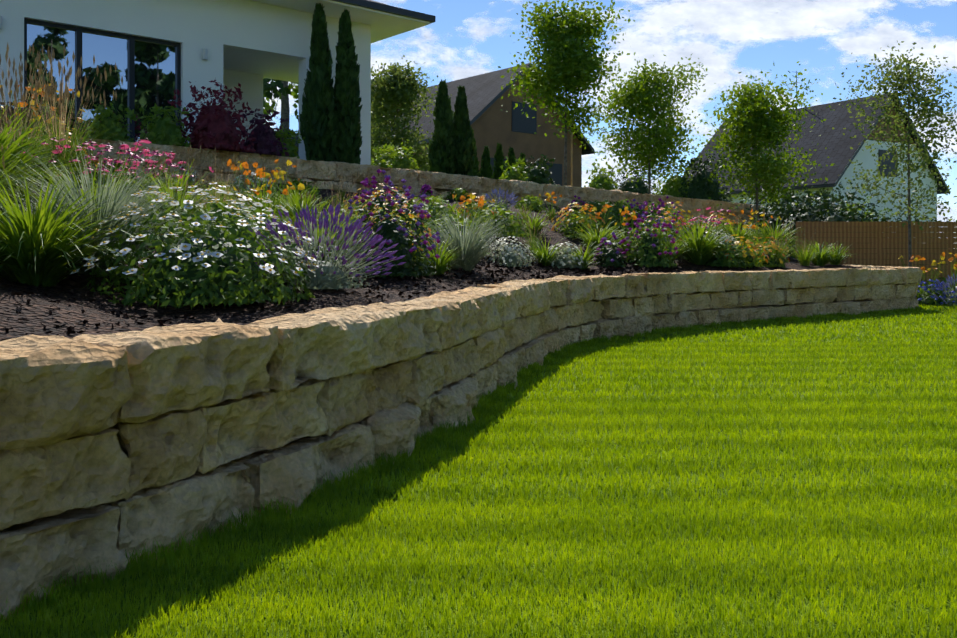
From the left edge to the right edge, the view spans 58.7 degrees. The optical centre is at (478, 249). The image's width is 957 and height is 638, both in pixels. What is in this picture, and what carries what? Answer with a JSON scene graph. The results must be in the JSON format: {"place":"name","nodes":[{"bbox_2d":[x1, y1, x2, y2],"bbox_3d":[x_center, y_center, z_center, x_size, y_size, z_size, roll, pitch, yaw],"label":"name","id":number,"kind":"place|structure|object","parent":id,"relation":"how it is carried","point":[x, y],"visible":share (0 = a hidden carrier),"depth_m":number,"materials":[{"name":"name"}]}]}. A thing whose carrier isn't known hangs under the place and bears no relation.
{"place":"outdoors","nodes":[
{"label":"outdoors","id":0,"kind":"place"},
{"bbox_2d":[0,178,860,340],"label":"bed ground","id":1,"kind":"structure","parent":0,"point":[37,316],"depth_m":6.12,"materials":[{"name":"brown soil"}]},
{"bbox_2d":[0,76,45,210],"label":"fine grass","id":2,"kind":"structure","parent":1,"relation":"on","point":[8,123],"depth_m":6.33,"materials":[{"name":"green plant"}]},
{"bbox_2d":[0,43,88,203],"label":"tall grass","id":3,"kind":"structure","parent":1,"relation":"on","point":[18,133],"depth_m":9.12,"materials":[{"name":"beige plant"}]},
{"bbox_2d":[0,104,101,212],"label":"ornamental grass","id":4,"kind":"object","parent":1,"relation":"on","point":[25,157],"depth_m":7.80,"materials":[{"name":"green plant"}]},
{"bbox_2d":[0,83,105,189],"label":"daylily plant","id":5,"kind":"object","parent":1,"relation":"on","point":[21,104],"visible":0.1,"depth_m":10.42,"materials":[{"name":"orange plant"}]},
{"bbox_2d":[1,44,122,192],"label":"tall grass","id":6,"kind":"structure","parent":1,"relation":"on","point":[59,128],"depth_m":9.78,"materials":[{"name":"beige plant"}]},
{"bbox_2d":[0,162,167,286],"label":"ornamental grass","id":7,"kind":"object","parent":1,"relation":"on","point":[37,248],"depth_m":5.61,"materials":[{"name":"green plant"}]},
{"bbox_2d":[4,157,168,239],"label":"ornamental grass","id":8,"kind":"object","parent":1,"relation":"on","point":[82,192],"depth_m":7.28,"materials":[{"name":"green plant"}]},
{"bbox_2d":[20,137,153,234],"bbox_3d":[-3.837,-0.611,8.350,1.265,1.001,0.928,0,0,-1],"label":"coneflower","id":9,"kind":"object","parent":1,"relation":"on","point":[107,149],"visible":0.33,"depth_m":8.35,"materials":[{"name":"pink plant"}]},
{"bbox_2d":[0,133,213,274],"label":"grey grass","id":10,"kind":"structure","parent":1,"relation":"on","point":[117,207],"depth_m":6.45,"materials":[{"name":"green plant"}]},
{"bbox_2d":[83,145,172,221],"bbox_3d":[-3.849,-0.689,9.276,0.976,0.907,0.996,0,0,44],"label":"coneflower","id":11,"kind":"object","parent":1,"relation":"on","point":[168,161],"visible":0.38,"depth_m":9.27,"materials":[{"name":"pink plant"}]},
{"bbox_2d":[119,149,213,209],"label":"coneflower","id":12,"kind":"object","parent":1,"relation":"on","point":[153,152],"visible":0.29,"depth_m":9.94,"materials":[{"name":"pink plant"}]},
{"bbox_2d":[102,159,246,239],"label":"ornamental grass","id":13,"kind":"object","parent":1,"relation":"on","point":[164,190],"depth_m":8.68,"materials":[{"name":"green plant"}]},
{"bbox_2d":[69,179,318,308],"bbox_3d":[-2.054,-0.063,6.307,1.748,0.916,1.833,0,0,-1],"label":"daisy plant","id":14,"kind":"object","parent":1,"relation":"on","point":[212,267],"visible":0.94,"depth_m":5.91,"materials":[{"name":"green plant"}]},
{"bbox_2d":[162,144,263,231],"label":"tall grass","id":15,"kind":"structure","parent":1,"relation":"on","point":[218,168],"depth_m":8.13,"materials":[{"name":"green plant"}]},
{"bbox_2d":[165,204,306,279],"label":"flowers","id":16,"kind":"object","parent":1,"relation":"on","point":[256,210],"visible":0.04,"depth_m":7.34,"materials":[{"name":"green plant"}]},
{"bbox_2d":[230,170,272,197],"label":"shrub","id":17,"kind":"object","parent":1,"relation":"on","point":[251,186],"visible":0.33,"depth_m":13.41,"materials":[{"name":"green plant"}]},
{"bbox_2d":[220,177,309,220],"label":"ornamental grass","id":18,"kind":"object","parent":1,"relation":"on","point":[258,200],"depth_m":10.60,"materials":[{"name":"green plant"}]},
{"bbox_2d":[227,159,319,246],"bbox_3d":[-2.296,-0.471,9.228,1.432,1.064,1.489,0,0,-1],"label":"daylily plant","id":19,"kind":"object","parent":1,"relation":"on","point":[301,186],"visible":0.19,"depth_m":9.23,"materials":[{"name":"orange plant"}]},
{"bbox_2d":[280,178,320,198],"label":"shrub","id":20,"kind":"object","parent":1,"relation":"on","point":[296,184],"visible":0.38,"depth_m":14.72,"materials":[{"name":"green plant"}]},
{"bbox_2d":[254,174,356,230],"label":"ornamental grass","id":21,"kind":"object","parent":1,"relation":"on","point":[309,202],"depth_m":10.40,"materials":[{"name":"green plant"}]},
{"bbox_2d":[245,202,405,290],"bbox_3d":[-1.348,-0.033,7.121,1.506,0.734,1.416,0,0,-1],"label":"catmint plant","id":22,"kind":"object","parent":1,"relation":"on","point":[329,275],"visible":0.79,"depth_m":6.94,"materials":[{"name":"purple plant"}]},
{"bbox_2d":[265,197,395,269],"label":"ornamental grass","id":23,"kind":"object","parent":1,"relation":"on","point":[316,250],"depth_m":8.50,"materials":[{"name":"green plant"}]},
{"bbox_2d":[301,169,376,258],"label":"fine grass","id":24,"kind":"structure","parent":1,"relation":"on","point":[345,203],"depth_m":9.81,"materials":[{"name":"green plant"}]},
{"bbox_2d":[1,129,759,224],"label":"retaining wall","id":25,"kind":"structure","parent":1,"relation":"on","point":[315,173],"depth_m":18.00,"materials":[{"name":"stone"}]},
{"bbox_2d":[341,183,423,227],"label":"yellow plant","id":26,"kind":"object","parent":1,"relation":"on","point":[366,206],"visible":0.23,"depth_m":12.22,"materials":[{"name":"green plant"}]},
{"bbox_2d":[342,169,440,277],"bbox_3d":[-1.021,-0.281,9.511,1.206,1.204,1.155,0,0,-1],"label":"flowering bush","id":27,"kind":"object","parent":1,"relation":"on","point":[392,232],"visible":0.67,"depth_m":9.33,"materials":[{"name":"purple plant"}]},
{"bbox_2d":[352,192,438,260],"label":"yellow plant","id":28,"kind":"object","parent":1,"relation":"on","point":[401,220],"visible":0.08,"depth_m":10.70,"materials":[{"name":"green plant"}]},
{"bbox_2d":[399,195,465,233],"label":"flowering plant","id":29,"kind":"object","parent":1,"relation":"on","point":[437,208],"visible":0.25,"depth_m":13.82,"materials":[{"name":"green plant"}]},
{"bbox_2d":[415,236,471,275],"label":"grass tuft","id":30,"kind":"object","parent":1,"relation":"on","point":[441,265],"depth_m":10.19,"materials":[{"name":"green plant"}]},
{"bbox_2d":[418,213,488,255],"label":"flowering plant","id":31,"kind":"object","parent":1,"relation":"on","point":[441,224],"visible":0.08,"depth_m":12.68,"materials":[{"name":"green plant"}]},
{"bbox_2d":[452,193,493,240],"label":"daylily plant","id":32,"kind":"object","parent":1,"relation":"on","point":[472,196],"visible":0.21,"depth_m":13.93,"materials":[{"name":"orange plant"}]},
{"bbox_2d":[420,197,529,270],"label":"grey grass","id":33,"kind":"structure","parent":1,"relation":"on","point":[471,248],"depth_m":11.02,"materials":[{"name":"green plant"}]},
{"bbox_2d":[456,193,497,220],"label":"yellow plant","id":34,"kind":"object","parent":1,"relation":"on","point":[474,208],"visible":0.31,"depth_m":16.27,"materials":[{"name":"green plant"}]},
{"bbox_2d":[476,188,517,210],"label":"lavender plant","id":35,"kind":"object","parent":1,"relation":"on","point":[508,197],"visible":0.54,"depth_m":17.93,"materials":[{"name":"purple plant"}]},
{"bbox_2d":[469,203,528,238],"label":"shrub","id":36,"kind":"object","parent":1,"relation":"on","point":[512,229],"visible":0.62,"depth_m":15.07,"materials":[{"name":"green plant"}]},
{"bbox_2d":[486,236,534,266],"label":"silvery shrub","id":37,"kind":"object","parent":1,"relation":"on","point":[515,258],"visible":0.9,"depth_m":13.03,"materials":[{"name":"white plant"}]},
{"bbox_2d":[515,195,545,210],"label":"shrub","id":38,"kind":"object","parent":1,"relation":"on","point":[529,201],"visible":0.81,"depth_m":19.68,"materials":[{"name":"green plant"}]},
{"bbox_2d":[516,203,552,253],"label":"tall grass","id":39,"kind":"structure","parent":1,"relation":"on","point":[532,241],"depth_m":14.64,"materials":[{"name":"green plant"}]},
{"bbox_2d":[513,206,560,235],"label":"grass clump","id":40,"kind":"object","parent":1,"relation":"on","point":[536,225],"depth_m":16.36,"materials":[{"name":"green plant"}]},
{"bbox_2d":[526,236,573,265],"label":"grass tuft","id":41,"kind":"object","parent":1,"relation":"on","point":[543,256],"depth_m":13.72,"materials":[{"name":"green plant"}]},
{"bbox_2d":[548,242,586,268],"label":"silvery shrub","id":42,"kind":"object","parent":1,"relation":"on","point":[564,260],"visible":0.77,"depth_m":13.86,"materials":[{"name":"white plant"}]},
{"bbox_2d":[549,202,604,237],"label":"yellow plant","id":43,"kind":"object","parent":1,"relation":"on","point":[579,220],"visible":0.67,"depth_m":17.07,"materials":[{"name":"green plant"}]},
{"bbox_2d":[565,235,609,270],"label":"grass tuft","id":44,"kind":"object","parent":1,"relation":"on","point":[587,256],"depth_m":13.99,"materials":[{"name":"green plant"}]},
{"bbox_2d":[570,213,632,252],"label":"ornamental grass","id":45,"kind":"object","parent":1,"relation":"on","point":[597,237],"depth_m":15.81,"materials":[{"name":"green plant"}]},
{"bbox_2d":[586,207,629,231],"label":"shrub","id":46,"kind":"object","parent":1,"relation":"on","point":[615,217],"visible":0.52,"depth_m":18.41,"materials":[{"name":"green plant"}]},
{"bbox_2d":[593,232,625,267],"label":"flowering plant","id":47,"kind":"object","parent":1,"relation":"on","point":[611,255],"visible":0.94,"depth_m":14.88,"materials":[{"name":"green plant"}]},
{"bbox_2d":[610,206,647,252],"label":"daylily plant","id":48,"kind":"object","parent":1,"relation":"on","point":[633,214],"visible":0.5,"depth_m":16.95,"materials":[{"name":"orange plant"}]},
{"bbox_2d":[619,201,678,267],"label":"flowering plant","id":49,"kind":"object","parent":1,"relation":"on","point":[649,252],"visible":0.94,"depth_m":15.40,"materials":[{"name":"green plant"}]},
{"bbox_2d":[627,201,676,226],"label":"flowering plant","id":50,"kind":"object","parent":1,"relation":"on","point":[652,209],"visible":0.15,"depth_m":20.22,"materials":[{"name":"green plant"}]},
{"bbox_2d":[632,208,692,248],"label":"yellow plant","id":51,"kind":"object","parent":1,"relation":"on","point":[667,221],"visible":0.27,"depth_m":17.35,"materials":[{"name":"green plant"}]},
{"bbox_2d":[678,207,730,246],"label":"flowering plant","id":52,"kind":"object","parent":1,"relation":"on","point":[717,221],"visible":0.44,"depth_m":17.53,"materials":[{"name":"pink plant"}]},
{"bbox_2d":[667,218,742,264],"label":"grass clump","id":53,"kind":"object","parent":1,"relation":"on","point":[695,254],"depth_m":16.48,"materials":[{"name":"green plant"}]},
{"bbox_2d":[704,241,748,267],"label":"shrub","id":54,"kind":"object","parent":1,"relation":"on","point":[728,261],"visible":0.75,"depth_m":16.57,"materials":[{"name":"green plant"}]},
{"bbox_2d":[711,216,769,248],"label":"grass clump","id":55,"kind":"object","parent":1,"relation":"on","point":[737,232],"depth_m":19.36,"materials":[{"name":"green plant"}]},
{"bbox_2d":[722,234,771,267],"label":"yellow plant","id":56,"kind":"object","parent":1,"relation":"on","point":[753,261],"visible":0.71,"depth_m":16.71,"materials":[{"name":"green plant"}]},
{"bbox_2d":[732,208,780,252],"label":"daylily plant","id":57,"kind":"object","parent":1,"relation":"on","point":[756,227],"visible":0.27,"depth_m":18.64,"materials":[{"name":"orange plant"}]},
{"bbox_2d":[686,61,834,238],"bbox_3d":[8.960,-2.698,27.030,4.552,6.252,4.474,0,0,-1],"label":"young tree","id":58,"kind":"object","parent":1,"relation":"on","point":[768,126],"visible":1,"depth_m":26.79,"materials":[{"name":"green plant"}]},
{"bbox_2d":[754,237,789,267],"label":"yellow plant","id":59,"kind":"object","parent":1,"relation":"on","point":[772,261],"visible":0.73,"depth_m":17.28,"materials":[{"name":"green plant"}]},
{"bbox_2d":[746,215,810,250],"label":"flowering plant","id":60,"kind":"object","parent":1,"relation":"on","point":[787,235],"depth_m":19.48,"materials":[{"name":"green plant"}]},
{"bbox_2d":[760,219,801,265],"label":"fine grass","id":61,"kind":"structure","parent":1,"relation":"on","point":[781,252],"depth_m":17.54,"materials":[{"name":"green plant"}]},
{"bbox_2d":[786,225,823,265],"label":"fine grass","id":62,"kind":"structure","parent":1,"relation":"on","point":[804,260],"depth_m":18.21,"materials":[{"name":"green plant"}]},
{"bbox_2d":[791,239,845,265],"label":"grass clump","id":63,"kind":"object","parent":1,"relation":"on","point":[821,258],"depth_m":18.72,"materials":[{"name":"green plant"}]},
{"bbox_2d":[821,240,856,264],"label":"grass clump","id":64,"kind":"object","parent":1,"relation":"on","point":[838,259],"depth_m":19.02,"materials":[{"name":"green plant"}]},
{"bbox_2d":[0,293,956,637],"bbox_3d":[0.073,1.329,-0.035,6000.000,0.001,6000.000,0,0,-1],"label":"lawn","id":65,"kind":"structure","parent":0,"point":[572,579],"depth_m":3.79,"materials":[{"name":"green plant"}]},
{"bbox_2d":[0,265,922,620],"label":"retaining wall","id":66,"kind":"structure","parent":65,"relation":"on","point":[114,447],"depth_m":4.25,"materials":[{"name":"stone"}]},
{"bbox_2d":[730,185,836,241],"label":"dark shrub","id":67,"kind":"object","parent":65,"relation":"on","point":[775,215],"visible":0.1,"depth_m":32.30,"materials":[{"name":"green plant"}]},
{"bbox_2d":[748,179,874,258],"bbox_3d":[12.374,-0.626,32.124,5.056,4.194,4.772,0,0,-1],"label":"dark shrub","id":68,"kind":"object","parent":65,"relation":"on","point":[787,212],"visible":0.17,"depth_m":31.51,"materials":[{"name":"green plant"}]},
{"bbox_2d":[770,181,885,264],"bbox_3d":[13.018,-0.551,31.173,4.526,4.029,4.514,0,0,-1],"label":"dark shrub","id":69,"kind":"object","parent":65,"relation":"on","point":[830,218],"visible":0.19,"depth_m":30.69,"materials":[{"name":"green plant"}]},
{"bbox_2d":[822,204,928,264],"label":"dark shrub","id":70,"kind":"object","parent":65,"relation":"on","point":[868,214],"visible":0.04,"depth_m":30.59,"materials":[{"name":"green plant"}]},
{"bbox_2d":[796,222,956,287],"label":"slatted fence","id":71,"kind":"object","parent":65,"relation":"on","point":[879,236],"visible":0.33,"depth_m":22.42,"materials":[{"name":"brown wood"}]},
{"bbox_2d":[819,41,956,266],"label":"birch tree","id":72,"kind":"object","parent":65,"relation":"on","point":[914,98],"visible":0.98,"depth_m":21.00,"materials":[{"name":"green plant"}]},
{"bbox_2d":[898,252,944,302],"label":"daylily plant","id":73,"kind":"object","parent":65,"relation":"on","point":[934,263],"visible":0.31,"depth_m":20.73,"materials":[{"name":"green plant"}]},
{"bbox_2d":[915,279,956,305],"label":"blue plant","id":74,"kind":"object","parent":65,"relation":"on","point":[927,300],"visible":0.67,"depth_m":19.86,"materials":[{"name":"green plant"}]},
{"bbox_2d":[927,273,956,305],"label":"lavender plant","id":75,"kind":"object","parent":65,"relation":"on","point":[947,283],"visible":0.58,"depth_m":19.88,"materials":[{"name":"purple plant"}]},
{"bbox_2d":[263,0,956,221],"bbox_3d":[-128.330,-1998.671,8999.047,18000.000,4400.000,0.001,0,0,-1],"label":"cloud","id":76,"kind":"structure","parent":0,"point":[656,30],"depth_m":9036.35,"materials":[{"name":"white"}]},
{"bbox_2d":[272,0,956,218],"label":"sky","id":77,"kind":"structure","parent":0,"point":[450,14],"materials":[{"name":"blue"}]},
{"bbox_2d":[682,71,948,221],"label":"house","id":78,"kind":"structure","parent":0,"point":[838,144],"depth_m":45.51,"materials":[{"name":"grey"}]},
{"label":"terrace","id":79,"kind":"structure","parent":0,"visible":0},
{"bbox_2d":[0,99,87,136],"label":"flowers","id":80,"kind":"object","parent":79,"relation":"on","point":[14,116],"visible":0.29,"depth_m":12.75,"materials":[{"name":"green plant"}]},
{"bbox_2d":[88,101,136,141],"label":"green shrub","id":81,"kind":"object","parent":79,"relation":"on","point":[118,129],"visible":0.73,"depth_m":13.93,"materials":[{"name":"green plant"}]},
{"bbox_2d":[139,103,191,146],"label":"green shrub","id":82,"kind":"object","parent":79,"relation":"on","point":[165,130],"visible":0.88,"depth_m":14.32,"materials":[{"name":"green plant"}]},
{"bbox_2d":[168,80,255,153],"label":"red shrub","id":83,"kind":"object","parent":79,"relation":"on","point":[213,126],"visible":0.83,"depth_m":14.80,"materials":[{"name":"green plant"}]},
{"bbox_2d":[0,0,435,164],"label":"house","id":84,"kind":"structure","parent":79,"relation":"on","point":[158,52],"depth_m":17.15,"materials":[{"name":"grey paint"}]},
{"bbox_2d":[234,108,289,155],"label":"purple shrub","id":85,"kind":"object","parent":79,"relation":"on","point":[266,142],"visible":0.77,"depth_m":15.62,"materials":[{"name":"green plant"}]},
{"bbox_2d":[263,78,298,131],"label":"window","id":86,"kind":"structure","parent":79,"relation":"on","point":[284,90],"depth_m":42.09,"materials":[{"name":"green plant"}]},
{"bbox_2d":[263,80,298,132],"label":"tree","id":87,"kind":"object","parent":79,"relation":"on","point":[294,94],"visible":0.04,"depth_m":51.11,"materials":[{"name":"green plant"}]},
{"bbox_2d":[275,125,304,158],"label":"green shrub","id":88,"kind":"object","parent":79,"relation":"on","point":[291,147],"visible":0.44,"depth_m":16.47,"materials":[{"name":"green plant"}]},
{"bbox_2d":[298,3,338,161],"bbox_3d":[-3.421,-3.514,18.368,0.849,3.591,0.859,0,0,-1],"label":"thuja","id":89,"kind":"object","parent":79,"relation":"on","point":[318,127],"visible":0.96,"depth_m":18.14,"materials":[{"name":"green plant"}]},
{"bbox_2d":[333,9,361,163],"bbox_3d":[-2.933,-3.491,18.662,0.821,3.552,0.827,0,0,-1],"label":"thuja","id":90,"kind":"object","parent":79,"relation":"on","point":[347,101],"visible":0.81,"depth_m":18.45,"materials":[{"name":"green plant"}]},
{"bbox_2d":[371,139,408,167],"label":"green shrub","id":91,"kind":"object","parent":79,"relation":"on","point":[382,159],"visible":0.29,"depth_m":20.26,"materials":[{"name":"green plant"}]},
{"bbox_2d":[383,144,418,169],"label":"green shrub","id":92,"kind":"object","parent":79,"relation":"on","point":[401,160],"visible":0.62,"depth_m":19.28,"materials":[{"name":"green plant"}]},
{"bbox_2d":[371,55,451,170],"bbox_3d":[-2.651,-4.244,30.139,4.218,5.147,4.292,0,0,-1],"label":"tree","id":93,"kind":"object","parent":79,"relation":"on","point":[403,85],"visible":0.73,"depth_m":29.58,"materials":[{"name":"green plant"}]},
{"bbox_2d":[428,79,455,173],"bbox_3d":[-0.904,-2.993,21.248,0.721,2.546,0.746,0,0,-1],"label":"thuja","id":94,"kind":"object","parent":79,"relation":"on","point":[442,150],"visible":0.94,"depth_m":21.11,"materials":[{"name":"green plant"}]},
{"bbox_2d":[453,85,476,175],"bbox_3d":[-0.422,-2.953,21.528,0.755,2.448,0.744,0,0,-1],"label":"cypress tree","id":95,"kind":"object","parent":79,"relation":"on","point":[465,148],"visible":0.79,"depth_m":21.41,"materials":[{"name":"green plant"}]},
{"bbox_2d":[371,63,594,186],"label":"wood house","id":96,"kind":"structure","parent":79,"relation":"on","point":[492,124],"depth_m":40.19,"materials":[{"name":"brown wood"}]},
{"bbox_2d":[479,146,493,178],"bbox_3d":[0.279,-2.664,29.361,0.610,1.874,0.595,0,0,-1],"label":"thuja","id":97,"kind":"object","parent":79,"relation":"on","point":[486,170],"visible":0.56,"depth_m":29.27,"materials":[{"name":"green plant"}]},
{"bbox_2d":[493,143,505,179],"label":"thuja","id":98,"kind":"object","parent":79,"relation":"on","point":[499,161],"visible":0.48,"depth_m":29.68,"materials":[{"name":"green plant"}]},
{"bbox_2d":[499,156,533,180],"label":"green shrub","id":99,"kind":"object","parent":79,"relation":"on","point":[513,173],"visible":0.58,"depth_m":23.32,"materials":[{"name":"green plant"}]},
{"bbox_2d":[515,154,555,184],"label":"dark shrub","id":100,"kind":"object","parent":79,"relation":"on","point":[538,175],"visible":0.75,"depth_m":24.28,"materials":[{"name":"green plant"}]},
{"bbox_2d":[498,0,634,185],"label":"young tree","id":101,"kind":"object","parent":79,"relation":"on","point":[569,63],"visible":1,"depth_m":24.16,"materials":[{"name":"green plant"}]},
{"bbox_2d":[584,162,624,189],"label":"green shrub","id":102,"kind":"object","parent":79,"relation":"on","point":[600,180],"visible":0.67,"depth_m":27.29,"materials":[{"name":"green plant"}]},
{"bbox_2d":[605,163,662,193],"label":"dark shrub","id":103,"kind":"object","parent":79,"relation":"on","point":[629,186],"visible":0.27,"depth_m":36.64,"materials":[{"name":"green plant"}]},
{"bbox_2d":[581,52,715,193],"bbox_3d":[6.326,-4.458,31.763,5.057,5.576,5.875,0,0,-1],"label":"bushy tree","id":104,"kind":"object","parent":79,"relation":"on","point":[637,97],"visible":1,"depth_m":31.50,"materials":[{"name":"green plant"}]},
{"bbox_2d":[653,162,697,197],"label":"green shrub","id":105,"kind":"object","parent":79,"relation":"on","point":[675,185],"visible":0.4,"depth_m":32.70,"materials":[{"name":"green plant"}]},
{"bbox_2d":[678,154,731,201],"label":"dark shrub","id":106,"kind":"object","parent":79,"relation":"on","point":[700,187],"visible":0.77,"depth_m":30.69,"materials":[{"name":"green plant"}]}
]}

